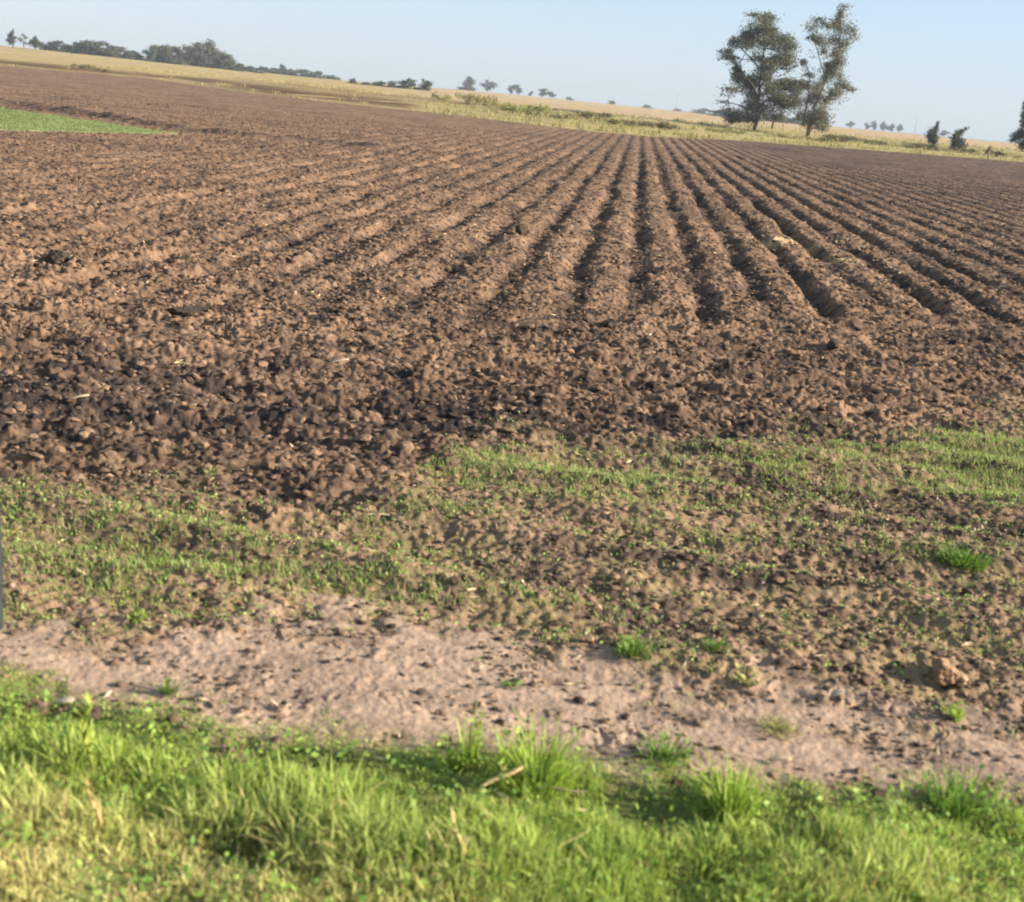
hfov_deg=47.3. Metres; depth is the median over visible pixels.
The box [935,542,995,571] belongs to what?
weed tuft
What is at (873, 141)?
verge bush
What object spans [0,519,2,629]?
fence post
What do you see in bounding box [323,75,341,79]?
hedgerow tree
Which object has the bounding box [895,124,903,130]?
distant tree
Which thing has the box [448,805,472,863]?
dead stalk
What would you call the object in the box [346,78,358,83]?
skyline bush
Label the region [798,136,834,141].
verge bush
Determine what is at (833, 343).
soil clod
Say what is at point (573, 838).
loose straw
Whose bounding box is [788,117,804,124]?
wood tree
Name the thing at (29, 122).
young crop
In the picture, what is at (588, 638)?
stone
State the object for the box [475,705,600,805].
weed tuft
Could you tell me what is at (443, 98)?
verge bush
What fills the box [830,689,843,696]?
maize husk
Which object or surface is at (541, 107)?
verge bush
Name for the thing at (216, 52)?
hedgerow tree
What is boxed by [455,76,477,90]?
distant tree
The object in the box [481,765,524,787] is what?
dry stick
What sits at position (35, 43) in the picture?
distant tree
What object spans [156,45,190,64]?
hedgerow tree
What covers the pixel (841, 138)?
verge bush
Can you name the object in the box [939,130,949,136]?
distant tree
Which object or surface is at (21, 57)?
grassland
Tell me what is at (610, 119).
verge bush
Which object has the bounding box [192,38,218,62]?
hedgerow tree
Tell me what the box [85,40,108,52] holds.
hedgerow tree
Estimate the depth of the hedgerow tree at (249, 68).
440.12 m
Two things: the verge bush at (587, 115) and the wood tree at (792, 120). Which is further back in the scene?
the wood tree at (792, 120)
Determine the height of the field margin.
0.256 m
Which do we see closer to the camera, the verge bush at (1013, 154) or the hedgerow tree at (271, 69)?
the verge bush at (1013, 154)
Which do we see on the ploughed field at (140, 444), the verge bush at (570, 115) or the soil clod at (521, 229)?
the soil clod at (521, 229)
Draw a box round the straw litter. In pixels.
[0,216,1023,837]
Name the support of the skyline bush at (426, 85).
on the grassland
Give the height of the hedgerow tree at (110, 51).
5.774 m
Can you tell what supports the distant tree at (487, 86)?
on the grassland
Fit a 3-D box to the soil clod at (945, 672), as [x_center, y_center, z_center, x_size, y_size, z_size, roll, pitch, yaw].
[1.837,0.935,4.964,0.116,0.137,0.130,7,17,4]
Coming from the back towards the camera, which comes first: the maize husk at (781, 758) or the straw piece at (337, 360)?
the straw piece at (337, 360)
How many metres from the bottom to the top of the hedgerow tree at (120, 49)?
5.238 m
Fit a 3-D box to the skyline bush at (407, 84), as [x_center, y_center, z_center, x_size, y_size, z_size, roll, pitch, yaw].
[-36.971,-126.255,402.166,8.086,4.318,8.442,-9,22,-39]
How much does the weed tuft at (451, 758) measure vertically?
0.139 m
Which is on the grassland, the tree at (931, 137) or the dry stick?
the tree at (931, 137)
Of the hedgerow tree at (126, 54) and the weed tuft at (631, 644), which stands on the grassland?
the hedgerow tree at (126, 54)
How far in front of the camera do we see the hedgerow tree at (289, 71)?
609.95 m
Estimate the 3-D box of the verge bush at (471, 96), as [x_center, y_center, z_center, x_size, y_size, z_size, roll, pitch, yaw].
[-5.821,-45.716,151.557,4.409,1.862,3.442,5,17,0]
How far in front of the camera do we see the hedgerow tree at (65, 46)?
442.56 m
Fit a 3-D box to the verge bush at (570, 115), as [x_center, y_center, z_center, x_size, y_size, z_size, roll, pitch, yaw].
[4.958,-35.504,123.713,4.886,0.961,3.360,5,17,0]
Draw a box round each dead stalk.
[80,766,102,832]
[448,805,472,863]
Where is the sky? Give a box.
[0,0,1023,142]
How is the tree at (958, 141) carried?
on the grassland
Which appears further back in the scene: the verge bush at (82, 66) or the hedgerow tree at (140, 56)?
the hedgerow tree at (140, 56)
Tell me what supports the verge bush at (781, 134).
on the grassland
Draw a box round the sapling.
[985,145,992,158]
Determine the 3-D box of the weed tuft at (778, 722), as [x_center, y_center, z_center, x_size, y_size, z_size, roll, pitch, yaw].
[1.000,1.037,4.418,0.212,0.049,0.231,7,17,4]
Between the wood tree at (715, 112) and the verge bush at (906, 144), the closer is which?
the verge bush at (906, 144)
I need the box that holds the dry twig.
[536,786,586,792]
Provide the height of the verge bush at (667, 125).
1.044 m
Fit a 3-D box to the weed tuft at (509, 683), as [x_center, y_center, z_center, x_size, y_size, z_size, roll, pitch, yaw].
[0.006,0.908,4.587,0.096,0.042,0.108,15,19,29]
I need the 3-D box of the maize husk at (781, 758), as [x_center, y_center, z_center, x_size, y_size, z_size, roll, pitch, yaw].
[0.962,1.107,4.191,0.075,0.032,0.028,10,17,15]
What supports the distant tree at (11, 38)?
on the grassland
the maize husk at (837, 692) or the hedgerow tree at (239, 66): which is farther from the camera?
the hedgerow tree at (239, 66)
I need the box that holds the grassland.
[0,45,1023,161]
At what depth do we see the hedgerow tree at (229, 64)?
437.09 m
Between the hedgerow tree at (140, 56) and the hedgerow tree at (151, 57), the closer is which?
the hedgerow tree at (151, 57)
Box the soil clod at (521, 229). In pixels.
[515,223,527,235]
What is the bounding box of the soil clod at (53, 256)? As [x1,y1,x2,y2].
[43,249,70,264]
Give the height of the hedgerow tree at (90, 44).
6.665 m
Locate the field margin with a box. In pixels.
[0,395,1023,743]
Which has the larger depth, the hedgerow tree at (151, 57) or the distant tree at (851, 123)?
the distant tree at (851, 123)
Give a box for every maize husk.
[54,697,74,703]
[769,756,791,761]
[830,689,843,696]
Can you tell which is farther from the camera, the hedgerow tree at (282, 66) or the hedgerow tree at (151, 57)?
the hedgerow tree at (282, 66)
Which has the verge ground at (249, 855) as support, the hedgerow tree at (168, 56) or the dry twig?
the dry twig
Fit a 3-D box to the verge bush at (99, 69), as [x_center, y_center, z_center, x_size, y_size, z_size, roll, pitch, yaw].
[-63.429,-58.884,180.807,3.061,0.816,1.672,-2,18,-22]
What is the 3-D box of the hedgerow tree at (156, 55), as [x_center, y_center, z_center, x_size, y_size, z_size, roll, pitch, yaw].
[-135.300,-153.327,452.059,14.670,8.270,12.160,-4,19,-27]
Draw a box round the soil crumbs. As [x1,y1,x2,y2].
[0,457,1023,806]
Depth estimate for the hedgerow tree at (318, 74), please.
609.21 m
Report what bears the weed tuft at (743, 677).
on the dirt track
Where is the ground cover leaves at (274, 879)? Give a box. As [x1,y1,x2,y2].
[0,682,1023,901]
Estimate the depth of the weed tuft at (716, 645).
4.96 m
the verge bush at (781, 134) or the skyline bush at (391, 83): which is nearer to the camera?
the verge bush at (781, 134)
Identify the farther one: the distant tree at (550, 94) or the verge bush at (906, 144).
the distant tree at (550, 94)
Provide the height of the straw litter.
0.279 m
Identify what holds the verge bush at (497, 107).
on the grassland
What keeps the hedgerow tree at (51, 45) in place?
on the grassland
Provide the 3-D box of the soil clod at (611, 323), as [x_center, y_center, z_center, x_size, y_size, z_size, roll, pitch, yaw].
[1.013,-1.332,12.254,0.190,0.099,0.265,7,17,4]
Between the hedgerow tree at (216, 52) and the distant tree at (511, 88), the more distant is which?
the distant tree at (511, 88)
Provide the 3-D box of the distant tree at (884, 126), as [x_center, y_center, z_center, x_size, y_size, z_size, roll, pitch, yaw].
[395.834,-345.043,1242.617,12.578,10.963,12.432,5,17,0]
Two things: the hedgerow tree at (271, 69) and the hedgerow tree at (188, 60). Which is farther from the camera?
the hedgerow tree at (271, 69)
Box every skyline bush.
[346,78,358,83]
[367,80,388,86]
[385,81,395,87]
[393,78,416,88]
[412,79,433,90]
[690,108,713,114]
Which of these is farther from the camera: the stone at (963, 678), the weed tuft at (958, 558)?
the weed tuft at (958, 558)
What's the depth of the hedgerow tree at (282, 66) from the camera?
611.05 m
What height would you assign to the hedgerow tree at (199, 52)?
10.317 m
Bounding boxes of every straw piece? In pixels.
[69,394,88,398]
[330,359,348,362]
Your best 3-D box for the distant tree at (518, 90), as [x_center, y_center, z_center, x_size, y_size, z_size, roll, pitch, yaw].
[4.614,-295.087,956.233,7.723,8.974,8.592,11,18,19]
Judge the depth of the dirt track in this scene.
4.49 m
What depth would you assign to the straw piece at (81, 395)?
7.84 m
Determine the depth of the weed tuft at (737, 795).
3.87 m
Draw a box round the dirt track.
[0,576,1023,805]
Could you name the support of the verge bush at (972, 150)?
on the grassland
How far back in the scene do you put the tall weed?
3.70 m
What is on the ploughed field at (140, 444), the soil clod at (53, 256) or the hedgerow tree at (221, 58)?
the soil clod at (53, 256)
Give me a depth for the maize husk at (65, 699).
4.14 m
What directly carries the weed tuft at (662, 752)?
on the dirt track
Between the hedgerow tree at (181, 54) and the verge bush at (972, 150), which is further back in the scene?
the hedgerow tree at (181, 54)
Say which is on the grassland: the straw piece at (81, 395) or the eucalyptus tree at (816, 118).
the eucalyptus tree at (816, 118)
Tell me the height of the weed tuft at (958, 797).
0.194 m
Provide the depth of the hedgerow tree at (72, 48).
437.59 m
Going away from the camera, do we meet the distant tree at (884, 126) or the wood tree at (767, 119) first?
the wood tree at (767, 119)
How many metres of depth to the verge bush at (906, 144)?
156.17 m
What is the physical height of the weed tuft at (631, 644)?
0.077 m
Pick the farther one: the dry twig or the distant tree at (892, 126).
the distant tree at (892, 126)
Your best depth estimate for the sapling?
143.75 m
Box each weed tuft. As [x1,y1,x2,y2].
[127,607,151,622]
[155,673,188,695]
[419,731,481,774]
[455,693,487,770]
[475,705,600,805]
[502,674,523,688]
[615,633,653,661]
[628,723,706,770]
[684,742,771,825]
[701,633,730,654]
[727,662,763,686]
[752,710,801,742]
[904,759,1013,830]
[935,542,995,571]
[939,700,975,722]
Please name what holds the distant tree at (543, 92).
on the grassland
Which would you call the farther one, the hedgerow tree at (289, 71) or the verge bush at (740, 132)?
the hedgerow tree at (289, 71)
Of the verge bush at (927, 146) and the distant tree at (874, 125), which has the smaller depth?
the verge bush at (927, 146)
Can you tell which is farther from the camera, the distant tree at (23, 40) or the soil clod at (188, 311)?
the distant tree at (23, 40)
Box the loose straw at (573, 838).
[557,829,588,848]
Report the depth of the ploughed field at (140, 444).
14.39 m
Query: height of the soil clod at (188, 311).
0.094 m
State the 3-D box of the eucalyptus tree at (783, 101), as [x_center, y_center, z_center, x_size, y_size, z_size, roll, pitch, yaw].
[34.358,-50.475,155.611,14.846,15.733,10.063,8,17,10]
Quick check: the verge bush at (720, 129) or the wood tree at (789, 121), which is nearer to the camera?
the verge bush at (720, 129)
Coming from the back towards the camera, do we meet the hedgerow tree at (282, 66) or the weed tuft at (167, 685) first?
the hedgerow tree at (282, 66)
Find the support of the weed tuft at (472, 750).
on the verge ground at (249, 855)
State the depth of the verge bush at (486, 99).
148.30 m
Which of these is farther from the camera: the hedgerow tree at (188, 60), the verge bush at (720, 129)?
the hedgerow tree at (188, 60)
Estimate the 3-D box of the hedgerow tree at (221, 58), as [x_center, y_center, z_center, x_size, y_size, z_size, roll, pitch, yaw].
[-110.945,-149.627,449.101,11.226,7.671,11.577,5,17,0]
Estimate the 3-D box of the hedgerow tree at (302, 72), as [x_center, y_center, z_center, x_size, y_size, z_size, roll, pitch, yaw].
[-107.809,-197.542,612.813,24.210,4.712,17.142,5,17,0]
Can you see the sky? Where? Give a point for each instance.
(959, 64)
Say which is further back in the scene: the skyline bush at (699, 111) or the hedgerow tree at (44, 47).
the skyline bush at (699, 111)
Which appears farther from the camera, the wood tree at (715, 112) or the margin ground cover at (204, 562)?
the wood tree at (715, 112)
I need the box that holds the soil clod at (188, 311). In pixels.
[167,305,206,316]
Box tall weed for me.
[67,690,96,776]
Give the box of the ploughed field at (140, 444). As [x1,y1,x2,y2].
[0,66,1023,527]
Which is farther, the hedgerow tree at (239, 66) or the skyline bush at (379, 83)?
the hedgerow tree at (239, 66)
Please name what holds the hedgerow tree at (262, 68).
on the grassland
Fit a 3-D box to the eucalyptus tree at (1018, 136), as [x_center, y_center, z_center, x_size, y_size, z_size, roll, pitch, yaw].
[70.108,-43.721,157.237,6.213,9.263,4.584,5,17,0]
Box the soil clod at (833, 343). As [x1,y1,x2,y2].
[826,338,839,349]
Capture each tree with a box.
[5,29,16,47]
[15,33,27,47]
[28,36,43,49]
[38,43,48,49]
[45,40,64,50]
[49,44,73,51]
[57,41,85,52]
[73,39,102,54]
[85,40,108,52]
[86,43,121,57]
[110,45,126,55]
[120,50,141,59]
[134,53,144,60]
[140,44,162,62]
[143,44,175,61]
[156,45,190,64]
[170,46,188,60]
[177,44,196,65]
[184,42,218,67]
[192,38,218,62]
[208,47,235,67]
[211,51,237,68]
[217,59,245,71]
[232,62,248,71]
[241,66,265,73]
[254,66,269,72]
[265,68,283,74]
[272,68,299,75]
[279,64,287,73]
[291,69,317,77]
[301,71,332,78]
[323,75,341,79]
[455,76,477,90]
[479,79,497,91]
[507,85,516,93]
[515,84,522,93]
[538,88,547,96]
[546,91,555,97]
[708,109,728,116]
[713,8,815,130]
[760,114,775,121]
[770,113,796,123]
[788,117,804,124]
[789,0,861,137]
[845,121,855,126]
[870,120,876,129]
[878,121,890,130]
[886,123,894,131]
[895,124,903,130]
[921,120,940,144]
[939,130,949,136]
[948,126,969,149]
[1006,102,1023,151]
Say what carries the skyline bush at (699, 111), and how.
on the grassland
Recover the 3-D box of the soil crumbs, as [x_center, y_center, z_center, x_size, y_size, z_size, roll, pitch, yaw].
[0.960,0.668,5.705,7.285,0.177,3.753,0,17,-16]
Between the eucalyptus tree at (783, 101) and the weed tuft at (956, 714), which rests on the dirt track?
the weed tuft at (956, 714)
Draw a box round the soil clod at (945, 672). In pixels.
[931,657,959,685]
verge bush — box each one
[71,63,96,68]
[92,68,110,71]
[430,91,451,101]
[454,90,482,104]
[474,94,499,105]
[491,100,515,110]
[501,102,528,112]
[515,102,554,115]
[539,111,580,118]
[574,110,612,119]
[600,117,625,124]
[613,118,656,126]
[634,120,683,129]
[704,127,734,132]
[723,127,746,133]
[765,132,810,138]
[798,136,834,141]
[820,133,857,142]
[852,136,887,145]
[888,142,922,147]
[910,142,941,150]
[943,146,979,153]
[982,150,1008,156]
[1006,153,1022,157]
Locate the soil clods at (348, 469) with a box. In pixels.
[0,89,1023,821]
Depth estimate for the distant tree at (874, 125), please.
1243.32 m
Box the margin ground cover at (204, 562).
[0,394,1023,735]
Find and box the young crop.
[0,106,175,132]
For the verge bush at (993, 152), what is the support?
on the grassland
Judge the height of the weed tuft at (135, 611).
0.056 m
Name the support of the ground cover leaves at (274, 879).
on the verge ground at (249, 855)
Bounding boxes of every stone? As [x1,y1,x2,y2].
[581,633,593,643]
[958,673,967,681]
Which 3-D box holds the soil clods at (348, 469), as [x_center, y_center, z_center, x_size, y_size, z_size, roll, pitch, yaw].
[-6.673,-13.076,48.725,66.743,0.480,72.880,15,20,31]
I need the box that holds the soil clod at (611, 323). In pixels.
[600,318,617,327]
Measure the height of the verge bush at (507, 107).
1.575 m
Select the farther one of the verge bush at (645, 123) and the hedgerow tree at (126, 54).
the hedgerow tree at (126, 54)
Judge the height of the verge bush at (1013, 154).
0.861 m
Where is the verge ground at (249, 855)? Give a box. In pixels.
[0,676,1023,901]

